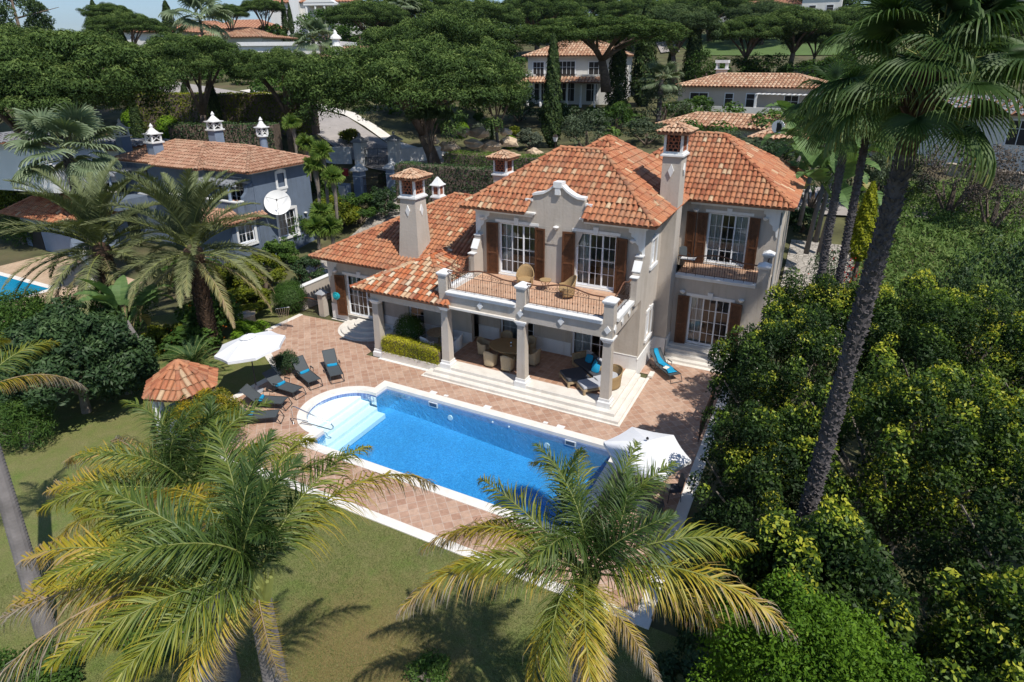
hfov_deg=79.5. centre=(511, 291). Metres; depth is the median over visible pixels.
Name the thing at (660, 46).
cart path
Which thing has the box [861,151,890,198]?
edge bush
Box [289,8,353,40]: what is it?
shrub
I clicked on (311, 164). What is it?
yucca
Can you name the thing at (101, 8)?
stone pine
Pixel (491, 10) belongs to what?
stone pine
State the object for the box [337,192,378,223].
shrub
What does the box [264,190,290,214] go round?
satellite dish
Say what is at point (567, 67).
window
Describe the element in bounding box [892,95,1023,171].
white bungalow
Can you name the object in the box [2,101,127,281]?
fan palm
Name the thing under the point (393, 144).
gate pillar
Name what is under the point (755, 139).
shrub
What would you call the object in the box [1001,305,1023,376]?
glossy leaved tree
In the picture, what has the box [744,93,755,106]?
window
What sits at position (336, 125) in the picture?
road
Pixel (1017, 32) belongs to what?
stone pine
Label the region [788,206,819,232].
dark shrub
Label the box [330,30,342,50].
ornate chimney
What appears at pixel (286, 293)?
clipped ball
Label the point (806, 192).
paddle leaf plant
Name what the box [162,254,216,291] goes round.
shrub
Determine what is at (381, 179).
shrub
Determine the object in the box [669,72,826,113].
beige bungalow
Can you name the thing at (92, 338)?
loquat tree
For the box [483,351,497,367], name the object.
dining chair
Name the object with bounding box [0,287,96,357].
green hedge tree
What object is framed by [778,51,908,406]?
fan palm
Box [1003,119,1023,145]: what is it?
window
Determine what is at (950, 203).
edge bush
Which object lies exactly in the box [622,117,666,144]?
shrub
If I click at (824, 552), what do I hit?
glossy leaved tree
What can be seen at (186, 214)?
date palm
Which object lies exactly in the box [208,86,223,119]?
cypress tree
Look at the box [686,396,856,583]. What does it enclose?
glossy leaved tree
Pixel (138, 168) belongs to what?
window
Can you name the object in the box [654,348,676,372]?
draped towel
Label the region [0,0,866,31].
sky
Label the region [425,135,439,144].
garden rock
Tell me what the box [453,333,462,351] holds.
porch chair
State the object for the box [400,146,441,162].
street wall
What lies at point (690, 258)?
balcony table
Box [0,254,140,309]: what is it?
neighbour paving
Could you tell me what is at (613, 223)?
beige villa
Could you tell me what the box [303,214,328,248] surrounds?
yucca
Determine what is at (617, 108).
shrub
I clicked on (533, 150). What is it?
garden rock
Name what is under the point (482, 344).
dining chair
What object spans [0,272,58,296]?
neighbour pool coping
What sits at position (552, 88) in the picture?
cypress tree
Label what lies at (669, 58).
cypress tree
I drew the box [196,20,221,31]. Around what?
hillside house
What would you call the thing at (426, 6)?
stone pine
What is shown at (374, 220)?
driveway
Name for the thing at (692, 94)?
window
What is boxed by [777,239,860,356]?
side driveway
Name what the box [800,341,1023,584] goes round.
glossy leaved tree
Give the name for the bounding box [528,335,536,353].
dining chair
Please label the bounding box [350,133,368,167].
gate pillar
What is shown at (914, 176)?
edge bush
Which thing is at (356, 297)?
glass door
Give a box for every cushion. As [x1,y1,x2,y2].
[585,354,592,362]
[591,363,599,372]
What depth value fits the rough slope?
121.53 m
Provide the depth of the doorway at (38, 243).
50.39 m
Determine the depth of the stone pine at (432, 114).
53.70 m
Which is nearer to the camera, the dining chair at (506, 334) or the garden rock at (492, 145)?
the dining chair at (506, 334)
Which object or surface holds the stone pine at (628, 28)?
on the ground at (10, 251)
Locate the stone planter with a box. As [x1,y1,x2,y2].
[378,351,439,370]
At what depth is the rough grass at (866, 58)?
111.10 m
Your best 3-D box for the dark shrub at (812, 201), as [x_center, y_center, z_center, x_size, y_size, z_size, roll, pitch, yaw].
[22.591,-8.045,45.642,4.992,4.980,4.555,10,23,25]
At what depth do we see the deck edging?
20.64 m
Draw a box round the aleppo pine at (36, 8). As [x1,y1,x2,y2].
[0,0,58,33]
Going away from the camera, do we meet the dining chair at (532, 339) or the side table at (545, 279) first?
the side table at (545, 279)
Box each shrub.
[0,394,59,454]
[0,634,84,681]
[120,106,134,131]
[141,322,182,356]
[155,114,176,138]
[158,323,224,356]
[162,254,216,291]
[172,386,247,452]
[174,291,243,330]
[190,260,240,293]
[208,258,263,292]
[227,285,271,311]
[230,318,269,339]
[238,250,287,288]
[259,23,291,41]
[261,236,299,269]
[285,212,306,241]
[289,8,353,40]
[310,173,322,194]
[313,195,360,233]
[320,181,339,209]
[334,23,388,44]
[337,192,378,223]
[338,128,360,143]
[366,185,399,216]
[378,172,386,186]
[402,647,450,681]
[434,117,447,132]
[455,123,469,138]
[472,123,483,128]
[473,112,483,120]
[484,128,494,139]
[501,89,539,121]
[509,125,520,136]
[517,128,543,148]
[537,102,570,123]
[561,106,614,146]
[600,101,633,128]
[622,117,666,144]
[639,79,693,122]
[646,643,724,681]
[666,567,723,655]
[678,68,713,81]
[683,47,731,79]
[683,95,714,113]
[686,503,735,571]
[697,126,753,143]
[710,55,756,73]
[740,68,770,73]
[741,136,776,154]
[744,51,793,72]
[753,138,803,161]
[776,59,826,79]
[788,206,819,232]
[793,158,849,208]
[815,51,858,78]
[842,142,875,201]
[857,498,984,636]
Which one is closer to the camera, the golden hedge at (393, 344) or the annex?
the golden hedge at (393, 344)
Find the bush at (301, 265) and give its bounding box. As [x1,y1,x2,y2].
[290,255,325,283]
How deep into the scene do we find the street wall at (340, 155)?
65.81 m
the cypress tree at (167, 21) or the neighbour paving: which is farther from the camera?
the cypress tree at (167, 21)
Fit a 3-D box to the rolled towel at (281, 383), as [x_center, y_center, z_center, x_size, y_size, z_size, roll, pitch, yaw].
[-10.804,4.311,28.741,0.164,0.140,0.485,13,24,31]
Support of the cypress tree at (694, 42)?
on the ground at (10, 251)
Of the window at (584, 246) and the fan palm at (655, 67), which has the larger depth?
the fan palm at (655, 67)
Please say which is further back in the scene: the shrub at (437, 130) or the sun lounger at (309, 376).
the shrub at (437, 130)
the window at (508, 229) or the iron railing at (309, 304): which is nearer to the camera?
the window at (508, 229)
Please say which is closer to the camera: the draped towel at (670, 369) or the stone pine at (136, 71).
the draped towel at (670, 369)
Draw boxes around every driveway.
[295,189,399,273]
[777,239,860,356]
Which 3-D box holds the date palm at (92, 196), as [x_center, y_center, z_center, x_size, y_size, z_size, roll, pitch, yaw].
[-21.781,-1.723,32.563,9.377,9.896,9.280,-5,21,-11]
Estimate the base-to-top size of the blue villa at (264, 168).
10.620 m
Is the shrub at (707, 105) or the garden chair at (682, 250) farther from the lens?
the shrub at (707, 105)
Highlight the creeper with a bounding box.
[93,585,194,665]
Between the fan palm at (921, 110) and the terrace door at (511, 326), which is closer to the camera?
the fan palm at (921, 110)
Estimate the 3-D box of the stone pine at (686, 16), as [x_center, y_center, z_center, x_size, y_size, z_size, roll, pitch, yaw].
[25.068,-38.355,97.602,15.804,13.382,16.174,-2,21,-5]
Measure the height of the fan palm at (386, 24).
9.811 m
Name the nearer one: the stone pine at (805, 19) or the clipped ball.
the clipped ball
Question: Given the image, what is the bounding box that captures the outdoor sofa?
[572,349,601,377]
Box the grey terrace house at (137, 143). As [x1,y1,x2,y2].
[90,137,169,182]
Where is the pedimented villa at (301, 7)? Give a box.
[270,0,368,36]
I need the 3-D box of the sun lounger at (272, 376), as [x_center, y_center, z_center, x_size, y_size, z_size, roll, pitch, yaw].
[-10.589,4.290,28.613,2.080,0.897,0.750,10,23,26]
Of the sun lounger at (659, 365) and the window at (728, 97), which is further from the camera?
the window at (728, 97)
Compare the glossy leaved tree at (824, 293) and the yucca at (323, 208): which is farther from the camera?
the yucca at (323, 208)
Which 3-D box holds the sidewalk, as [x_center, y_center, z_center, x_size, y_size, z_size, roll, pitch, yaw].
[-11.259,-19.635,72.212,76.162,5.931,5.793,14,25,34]
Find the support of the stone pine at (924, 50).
on the ground at (10, 251)
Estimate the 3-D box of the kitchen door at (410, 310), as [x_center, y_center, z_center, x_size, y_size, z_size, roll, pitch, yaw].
[-5.260,0.982,33.880,1.120,2.470,0.220,10,23,25]
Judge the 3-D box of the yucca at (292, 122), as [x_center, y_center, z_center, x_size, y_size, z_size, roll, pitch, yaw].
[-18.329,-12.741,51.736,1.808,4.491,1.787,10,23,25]
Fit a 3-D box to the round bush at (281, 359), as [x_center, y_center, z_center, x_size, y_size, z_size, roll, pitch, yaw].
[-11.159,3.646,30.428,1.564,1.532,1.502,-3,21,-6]
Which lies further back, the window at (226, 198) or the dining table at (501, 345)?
the window at (226, 198)
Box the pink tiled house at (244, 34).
[197,27,296,43]
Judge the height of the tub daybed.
0.828 m
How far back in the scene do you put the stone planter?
31.19 m
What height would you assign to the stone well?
0.800 m
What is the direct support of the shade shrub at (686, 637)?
on the ground at (10, 251)
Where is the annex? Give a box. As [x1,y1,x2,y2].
[655,111,784,137]
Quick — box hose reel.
[333,292,339,299]
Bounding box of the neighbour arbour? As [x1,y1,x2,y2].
[0,191,129,255]
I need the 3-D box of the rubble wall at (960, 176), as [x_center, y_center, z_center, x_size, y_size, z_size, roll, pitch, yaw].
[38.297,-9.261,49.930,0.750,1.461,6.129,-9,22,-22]
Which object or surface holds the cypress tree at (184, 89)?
on the ground at (10, 251)
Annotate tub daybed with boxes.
[593,364,622,390]
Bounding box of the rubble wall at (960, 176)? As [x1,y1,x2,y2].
[944,163,1023,190]
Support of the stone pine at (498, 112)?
on the ground at (10, 251)
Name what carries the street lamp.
on the road
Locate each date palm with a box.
[0,158,182,317]
[80,167,297,355]
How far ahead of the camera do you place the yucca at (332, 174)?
42.99 m
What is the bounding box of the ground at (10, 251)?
[0,29,1023,677]
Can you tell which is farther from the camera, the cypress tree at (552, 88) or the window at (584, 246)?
the cypress tree at (552, 88)
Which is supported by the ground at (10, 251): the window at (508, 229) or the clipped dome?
the clipped dome
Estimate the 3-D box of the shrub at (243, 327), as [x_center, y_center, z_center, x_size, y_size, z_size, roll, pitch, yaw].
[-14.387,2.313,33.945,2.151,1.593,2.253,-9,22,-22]
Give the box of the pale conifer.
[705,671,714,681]
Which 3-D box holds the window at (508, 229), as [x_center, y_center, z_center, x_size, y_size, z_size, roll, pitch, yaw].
[0.321,-2.061,30.712,2.120,2.700,0.442,10,23,25]
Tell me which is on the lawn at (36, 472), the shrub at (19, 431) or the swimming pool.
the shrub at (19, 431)
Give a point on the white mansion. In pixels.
(579, 73)
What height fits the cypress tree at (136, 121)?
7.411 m
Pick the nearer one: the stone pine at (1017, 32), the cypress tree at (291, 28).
the stone pine at (1017, 32)
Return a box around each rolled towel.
[275,380,285,386]
[327,363,336,366]
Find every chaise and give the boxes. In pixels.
[559,367,589,387]
[576,377,599,395]
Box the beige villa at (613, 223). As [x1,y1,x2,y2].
[308,121,807,426]
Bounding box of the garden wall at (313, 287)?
[299,273,330,310]
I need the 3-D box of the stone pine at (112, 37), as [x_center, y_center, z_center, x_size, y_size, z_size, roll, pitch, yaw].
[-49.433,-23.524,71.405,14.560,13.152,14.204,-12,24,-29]
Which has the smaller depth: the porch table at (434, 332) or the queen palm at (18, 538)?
the queen palm at (18, 538)
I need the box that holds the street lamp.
[553,134,557,147]
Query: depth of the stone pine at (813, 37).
97.25 m
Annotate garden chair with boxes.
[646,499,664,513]
[664,473,685,502]
[678,246,690,266]
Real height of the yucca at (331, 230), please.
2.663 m
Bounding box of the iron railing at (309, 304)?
[301,297,318,312]
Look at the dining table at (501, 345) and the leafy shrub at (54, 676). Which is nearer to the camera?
the leafy shrub at (54, 676)
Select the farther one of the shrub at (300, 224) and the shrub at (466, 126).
the shrub at (466, 126)
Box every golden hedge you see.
[167,121,283,150]
[381,332,441,364]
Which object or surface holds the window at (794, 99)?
in the beige bungalow at (754, 93)
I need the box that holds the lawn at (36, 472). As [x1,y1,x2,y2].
[0,304,749,681]
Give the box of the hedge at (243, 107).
[135,91,319,134]
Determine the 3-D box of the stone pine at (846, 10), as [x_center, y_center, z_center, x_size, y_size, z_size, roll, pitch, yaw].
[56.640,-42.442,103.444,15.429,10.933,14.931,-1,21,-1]
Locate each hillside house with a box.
[124,31,140,46]
[136,24,209,44]
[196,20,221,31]
[206,19,281,30]
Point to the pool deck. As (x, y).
(662, 404)
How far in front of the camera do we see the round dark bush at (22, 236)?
50.60 m
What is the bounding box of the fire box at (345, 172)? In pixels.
[342,168,348,175]
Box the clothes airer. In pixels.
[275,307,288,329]
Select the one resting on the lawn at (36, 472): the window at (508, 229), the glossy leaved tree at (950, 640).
the glossy leaved tree at (950, 640)
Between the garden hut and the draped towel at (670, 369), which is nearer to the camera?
the garden hut
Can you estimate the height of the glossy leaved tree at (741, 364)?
7.201 m
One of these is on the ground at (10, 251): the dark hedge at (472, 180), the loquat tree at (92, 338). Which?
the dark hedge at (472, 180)
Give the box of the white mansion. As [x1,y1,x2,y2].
[519,40,633,107]
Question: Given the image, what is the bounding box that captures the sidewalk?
[240,89,447,155]
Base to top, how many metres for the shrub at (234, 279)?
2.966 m
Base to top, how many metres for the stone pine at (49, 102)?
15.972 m
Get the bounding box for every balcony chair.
[516,264,533,287]
[558,275,576,298]
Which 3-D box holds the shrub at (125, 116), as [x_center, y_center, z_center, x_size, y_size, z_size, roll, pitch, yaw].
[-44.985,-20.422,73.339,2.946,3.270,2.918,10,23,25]
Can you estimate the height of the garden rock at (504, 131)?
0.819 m
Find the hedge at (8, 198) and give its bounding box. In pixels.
[0,190,29,218]
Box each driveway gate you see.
[363,172,386,193]
[364,144,387,165]
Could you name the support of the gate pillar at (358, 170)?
on the ground at (10, 251)
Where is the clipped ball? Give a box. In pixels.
[271,280,307,314]
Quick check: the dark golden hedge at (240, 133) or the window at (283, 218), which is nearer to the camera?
the window at (283, 218)
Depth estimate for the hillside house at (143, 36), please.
133.34 m
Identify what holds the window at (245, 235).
in the blue villa at (264, 168)
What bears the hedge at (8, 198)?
on the ground at (10, 251)
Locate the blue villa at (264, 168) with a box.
[83,112,316,264]
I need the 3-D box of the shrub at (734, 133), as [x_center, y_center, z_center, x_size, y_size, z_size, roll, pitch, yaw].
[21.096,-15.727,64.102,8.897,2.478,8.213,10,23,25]
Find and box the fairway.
[673,34,876,54]
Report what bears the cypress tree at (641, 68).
on the ground at (10, 251)
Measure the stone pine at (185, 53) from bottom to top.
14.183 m
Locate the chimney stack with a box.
[715,60,729,73]
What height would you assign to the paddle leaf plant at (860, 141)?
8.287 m
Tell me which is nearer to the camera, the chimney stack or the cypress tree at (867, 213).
the cypress tree at (867, 213)
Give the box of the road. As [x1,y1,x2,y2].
[166,82,1023,224]
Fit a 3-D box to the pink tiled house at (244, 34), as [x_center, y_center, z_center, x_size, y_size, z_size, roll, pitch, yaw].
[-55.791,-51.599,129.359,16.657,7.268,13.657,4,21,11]
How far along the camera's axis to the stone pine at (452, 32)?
71.80 m
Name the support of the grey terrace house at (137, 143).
on the ground at (10, 251)
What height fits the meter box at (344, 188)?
1.600 m
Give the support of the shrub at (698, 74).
on the ground at (10, 251)
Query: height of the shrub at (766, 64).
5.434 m
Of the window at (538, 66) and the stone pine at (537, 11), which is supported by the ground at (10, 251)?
the stone pine at (537, 11)
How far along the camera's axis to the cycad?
29.57 m
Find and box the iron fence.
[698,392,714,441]
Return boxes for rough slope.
[896,28,1023,52]
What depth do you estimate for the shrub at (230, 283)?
38.66 m
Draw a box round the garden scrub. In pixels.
[159,56,805,137]
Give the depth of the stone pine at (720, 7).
141.44 m
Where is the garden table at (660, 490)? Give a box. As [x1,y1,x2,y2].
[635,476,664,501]
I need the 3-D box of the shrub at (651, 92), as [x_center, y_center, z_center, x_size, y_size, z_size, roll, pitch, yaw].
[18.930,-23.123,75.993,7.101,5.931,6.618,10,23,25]
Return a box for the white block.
[802,0,842,11]
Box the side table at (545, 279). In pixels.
[540,277,550,289]
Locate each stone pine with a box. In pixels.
[0,22,51,41]
[0,28,187,142]
[0,53,138,202]
[17,28,140,104]
[75,1,132,19]
[81,9,171,43]
[119,31,257,122]
[205,3,249,29]
[225,45,322,152]
[240,0,285,29]
[281,38,532,164]
[320,0,410,46]
[361,8,523,133]
[380,0,469,19]
[401,103,453,163]
[440,0,525,25]
[458,88,528,150]
[501,0,588,50]
[511,13,693,91]
[556,0,620,16]
[593,0,661,47]
[624,3,722,93]
[657,0,751,40]
[706,15,797,67]
[720,0,800,44]
[750,4,851,70]
[787,29,851,76]
[827,3,877,60]
[907,34,1023,94]
[931,3,1023,47]
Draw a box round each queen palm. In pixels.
[0,338,86,639]
[0,415,439,681]
[34,388,317,681]
[396,439,799,681]
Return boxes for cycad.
[155,335,225,369]
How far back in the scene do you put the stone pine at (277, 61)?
59.24 m
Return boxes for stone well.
[237,310,255,321]
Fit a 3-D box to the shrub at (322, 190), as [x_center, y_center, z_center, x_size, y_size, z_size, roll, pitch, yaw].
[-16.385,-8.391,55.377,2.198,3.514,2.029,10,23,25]
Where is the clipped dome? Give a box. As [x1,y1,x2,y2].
[393,313,425,341]
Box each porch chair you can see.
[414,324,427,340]
[419,337,433,345]
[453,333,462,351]
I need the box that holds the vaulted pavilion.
[0,142,116,192]
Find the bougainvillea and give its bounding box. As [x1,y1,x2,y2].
[792,245,862,376]
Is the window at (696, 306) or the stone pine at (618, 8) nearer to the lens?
the window at (696, 306)
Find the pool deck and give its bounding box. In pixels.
[219,315,721,612]
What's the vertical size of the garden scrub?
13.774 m
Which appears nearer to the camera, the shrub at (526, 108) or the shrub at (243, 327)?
the shrub at (243, 327)
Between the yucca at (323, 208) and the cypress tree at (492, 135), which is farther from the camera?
the cypress tree at (492, 135)
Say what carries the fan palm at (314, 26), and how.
on the ground at (10, 251)
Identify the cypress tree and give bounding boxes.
[115,24,127,41]
[128,100,146,137]
[161,0,177,34]
[180,83,188,92]
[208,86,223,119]
[281,0,288,33]
[287,2,294,41]
[490,121,493,139]
[540,31,564,147]
[603,38,630,106]
[628,0,658,106]
[664,51,671,91]
[680,1,702,81]
[848,181,877,287]
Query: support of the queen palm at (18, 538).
on the lawn at (36, 472)
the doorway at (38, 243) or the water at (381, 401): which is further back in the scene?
the doorway at (38, 243)
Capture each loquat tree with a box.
[0,295,156,413]
[82,347,159,402]
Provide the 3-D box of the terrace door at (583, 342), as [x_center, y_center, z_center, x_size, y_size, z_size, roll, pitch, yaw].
[3.927,2.215,30.368,2.070,2.500,0.442,10,23,25]
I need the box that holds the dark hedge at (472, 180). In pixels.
[393,161,493,203]
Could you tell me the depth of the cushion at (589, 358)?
29.45 m
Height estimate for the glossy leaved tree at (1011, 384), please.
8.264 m
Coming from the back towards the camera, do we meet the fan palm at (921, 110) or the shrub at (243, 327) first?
the shrub at (243, 327)
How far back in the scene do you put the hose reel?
35.93 m
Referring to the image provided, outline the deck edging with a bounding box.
[200,314,728,629]
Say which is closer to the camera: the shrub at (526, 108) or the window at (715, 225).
the window at (715, 225)
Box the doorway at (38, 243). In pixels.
[27,225,45,249]
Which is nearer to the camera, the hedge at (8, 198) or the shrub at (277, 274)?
the shrub at (277, 274)
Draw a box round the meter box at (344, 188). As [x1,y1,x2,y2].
[337,183,350,198]
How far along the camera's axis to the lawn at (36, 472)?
17.72 m
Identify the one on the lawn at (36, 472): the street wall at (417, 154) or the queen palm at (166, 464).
the queen palm at (166, 464)
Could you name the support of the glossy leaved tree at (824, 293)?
on the ground at (10, 251)
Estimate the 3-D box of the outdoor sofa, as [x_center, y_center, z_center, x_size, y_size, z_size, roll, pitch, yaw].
[3.735,3.487,29.219,0.865,0.720,2.030,-10,23,-23]
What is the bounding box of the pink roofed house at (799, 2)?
[720,0,801,21]
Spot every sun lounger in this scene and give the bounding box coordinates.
[235,406,284,426]
[239,384,292,410]
[262,368,306,399]
[291,355,322,389]
[322,348,344,383]
[649,347,681,383]
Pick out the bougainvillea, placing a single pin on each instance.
(830, 271)
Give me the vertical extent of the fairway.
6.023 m
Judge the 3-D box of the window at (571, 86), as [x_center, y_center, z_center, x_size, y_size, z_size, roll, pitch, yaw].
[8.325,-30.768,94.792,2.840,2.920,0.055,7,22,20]
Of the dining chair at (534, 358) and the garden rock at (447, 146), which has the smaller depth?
the dining chair at (534, 358)
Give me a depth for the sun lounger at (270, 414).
26.33 m
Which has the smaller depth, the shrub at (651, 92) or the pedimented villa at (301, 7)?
the shrub at (651, 92)
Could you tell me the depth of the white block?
153.66 m
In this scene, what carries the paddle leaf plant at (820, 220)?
on the ground at (10, 251)
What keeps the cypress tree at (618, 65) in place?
on the ground at (10, 251)
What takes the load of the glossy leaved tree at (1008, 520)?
on the ground at (10, 251)
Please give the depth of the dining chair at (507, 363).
29.35 m
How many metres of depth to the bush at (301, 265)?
41.44 m
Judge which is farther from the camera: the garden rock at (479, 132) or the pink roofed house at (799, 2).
the pink roofed house at (799, 2)
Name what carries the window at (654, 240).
in the beige villa at (613, 223)
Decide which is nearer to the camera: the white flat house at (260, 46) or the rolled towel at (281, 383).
the rolled towel at (281, 383)
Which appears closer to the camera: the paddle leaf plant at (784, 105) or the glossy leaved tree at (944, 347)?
the glossy leaved tree at (944, 347)
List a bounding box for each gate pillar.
[315,289,328,316]
[349,160,367,196]
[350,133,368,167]
[383,158,395,192]
[384,131,402,163]
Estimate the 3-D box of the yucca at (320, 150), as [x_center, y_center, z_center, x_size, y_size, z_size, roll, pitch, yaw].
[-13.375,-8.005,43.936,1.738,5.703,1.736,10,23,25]
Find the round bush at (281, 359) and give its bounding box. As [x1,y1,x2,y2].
[269,349,298,374]
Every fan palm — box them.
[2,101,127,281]
[158,0,233,39]
[292,16,332,53]
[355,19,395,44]
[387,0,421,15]
[638,59,684,126]
[762,0,1023,680]
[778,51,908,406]
[798,52,948,384]
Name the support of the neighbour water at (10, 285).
in the neighbour pool coping
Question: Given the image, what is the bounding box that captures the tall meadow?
[852,172,1023,443]
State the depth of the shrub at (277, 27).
128.83 m
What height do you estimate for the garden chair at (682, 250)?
0.971 m
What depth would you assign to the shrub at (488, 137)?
72.65 m
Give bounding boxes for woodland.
[293,0,862,51]
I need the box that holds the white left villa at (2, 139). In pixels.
[0,131,107,150]
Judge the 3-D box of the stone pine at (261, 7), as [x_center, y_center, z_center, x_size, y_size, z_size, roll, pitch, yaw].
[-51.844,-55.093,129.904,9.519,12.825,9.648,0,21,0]
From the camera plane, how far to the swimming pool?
26.57 m
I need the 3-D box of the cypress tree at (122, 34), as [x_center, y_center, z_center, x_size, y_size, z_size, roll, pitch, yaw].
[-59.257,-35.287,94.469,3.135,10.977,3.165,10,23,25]
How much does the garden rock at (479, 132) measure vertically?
1.197 m
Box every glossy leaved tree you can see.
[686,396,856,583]
[701,300,856,466]
[704,493,920,681]
[761,266,914,436]
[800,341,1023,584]
[851,268,1023,487]
[900,556,1023,681]
[917,455,1023,672]
[973,377,1023,461]
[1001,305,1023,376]
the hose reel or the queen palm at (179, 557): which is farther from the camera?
the hose reel
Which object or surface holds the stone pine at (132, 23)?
on the ground at (10, 251)
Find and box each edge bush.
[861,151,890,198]
[881,152,939,202]
[915,140,1009,221]
[929,227,1023,378]
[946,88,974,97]
[957,144,1023,238]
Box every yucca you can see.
[281,112,302,153]
[294,132,315,181]
[302,156,325,203]
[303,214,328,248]
[308,201,334,240]
[309,140,333,204]
[318,214,342,243]
[320,164,345,218]
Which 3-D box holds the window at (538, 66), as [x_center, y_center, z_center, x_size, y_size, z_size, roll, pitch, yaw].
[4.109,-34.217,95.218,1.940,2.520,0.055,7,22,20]
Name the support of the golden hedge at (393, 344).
in the stone planter
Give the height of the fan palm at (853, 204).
14.888 m
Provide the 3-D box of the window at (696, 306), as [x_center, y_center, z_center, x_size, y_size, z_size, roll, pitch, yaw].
[10.019,1.593,31.490,2.110,2.690,0.442,10,23,25]
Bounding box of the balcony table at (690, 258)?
[680,256,696,271]
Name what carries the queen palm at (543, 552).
on the lawn at (36, 472)
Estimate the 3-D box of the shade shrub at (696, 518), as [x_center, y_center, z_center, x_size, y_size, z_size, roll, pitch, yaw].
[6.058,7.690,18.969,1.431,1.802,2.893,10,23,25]
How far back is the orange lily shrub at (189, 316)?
33.50 m
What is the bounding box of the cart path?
[656,39,674,51]
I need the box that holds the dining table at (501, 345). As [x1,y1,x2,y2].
[489,338,529,360]
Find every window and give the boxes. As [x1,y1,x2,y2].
[136,168,146,194]
[215,175,242,199]
[238,223,256,245]
[278,208,296,236]
[499,222,534,279]
[533,61,544,76]
[534,83,545,100]
[559,61,575,76]
[560,83,574,101]
[575,233,616,292]
[585,83,597,101]
[588,61,599,73]
[646,311,649,333]
[652,240,654,261]
[685,296,730,348]
[689,92,708,105]
[703,213,749,268]
[723,93,733,106]
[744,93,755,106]
[772,120,784,132]
[784,95,799,105]
[826,4,833,11]
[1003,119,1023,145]
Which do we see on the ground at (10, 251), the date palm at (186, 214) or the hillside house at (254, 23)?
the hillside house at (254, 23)
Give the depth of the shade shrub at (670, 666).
14.58 m
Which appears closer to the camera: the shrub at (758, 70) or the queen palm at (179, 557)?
the queen palm at (179, 557)
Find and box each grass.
[822,55,1023,80]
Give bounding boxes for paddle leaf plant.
[73,275,173,370]
[761,100,822,163]
[769,113,859,225]
[785,128,887,242]
[788,136,880,253]
[796,105,890,179]
[796,143,882,256]
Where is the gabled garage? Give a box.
[746,126,824,155]
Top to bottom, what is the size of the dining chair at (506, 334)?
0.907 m
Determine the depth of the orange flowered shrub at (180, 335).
31.57 m
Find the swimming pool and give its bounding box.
[297,381,614,536]
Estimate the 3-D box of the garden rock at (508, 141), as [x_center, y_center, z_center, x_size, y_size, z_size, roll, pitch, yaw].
[-0.328,-14.810,60.755,1.666,1.076,1.692,-5,21,-12]
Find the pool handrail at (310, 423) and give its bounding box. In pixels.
[291,406,333,429]
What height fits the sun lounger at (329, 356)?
0.897 m
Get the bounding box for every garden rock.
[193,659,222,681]
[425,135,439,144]
[439,141,460,152]
[455,127,469,136]
[463,138,483,148]
[469,126,488,138]
[481,140,501,152]
[498,128,512,135]
[500,136,517,146]
[526,147,543,154]
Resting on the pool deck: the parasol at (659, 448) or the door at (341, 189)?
the parasol at (659, 448)
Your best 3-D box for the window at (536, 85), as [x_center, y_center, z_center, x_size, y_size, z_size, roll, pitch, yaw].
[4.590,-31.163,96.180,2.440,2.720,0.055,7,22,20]
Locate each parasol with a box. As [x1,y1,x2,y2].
[214,331,285,392]
[603,427,690,511]
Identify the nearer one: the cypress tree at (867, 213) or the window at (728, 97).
the cypress tree at (867, 213)
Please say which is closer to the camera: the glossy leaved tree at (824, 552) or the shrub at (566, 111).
the glossy leaved tree at (824, 552)
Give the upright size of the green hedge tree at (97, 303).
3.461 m
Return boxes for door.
[337,185,344,195]
[346,275,372,320]
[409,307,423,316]
[501,319,533,338]
[570,332,602,358]
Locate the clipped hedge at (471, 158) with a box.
[443,149,544,171]
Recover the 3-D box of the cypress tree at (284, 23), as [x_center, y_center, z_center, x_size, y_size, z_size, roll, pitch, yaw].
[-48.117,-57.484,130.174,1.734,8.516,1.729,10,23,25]
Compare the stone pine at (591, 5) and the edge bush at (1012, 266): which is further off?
the stone pine at (591, 5)
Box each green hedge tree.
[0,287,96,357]
[58,278,157,332]
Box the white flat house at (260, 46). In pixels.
[237,41,356,54]
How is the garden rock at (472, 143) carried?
on the ground at (10, 251)
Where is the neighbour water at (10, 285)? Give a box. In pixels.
[0,275,47,300]
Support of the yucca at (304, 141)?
on the ground at (10, 251)
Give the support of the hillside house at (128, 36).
on the ground at (10, 251)
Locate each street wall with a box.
[326,147,352,163]
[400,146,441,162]
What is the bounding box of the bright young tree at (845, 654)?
[686,568,925,681]
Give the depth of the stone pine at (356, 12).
112.24 m
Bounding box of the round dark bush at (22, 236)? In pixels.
[0,215,35,245]
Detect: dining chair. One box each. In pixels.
[477,337,489,354]
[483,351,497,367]
[500,330,512,337]
[500,355,514,371]
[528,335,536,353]
[528,349,540,366]
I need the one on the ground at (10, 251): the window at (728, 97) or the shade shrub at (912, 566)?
the shade shrub at (912, 566)
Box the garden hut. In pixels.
[142,359,222,447]
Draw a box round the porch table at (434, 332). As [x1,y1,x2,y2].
[427,327,441,345]
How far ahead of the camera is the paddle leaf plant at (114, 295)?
28.40 m

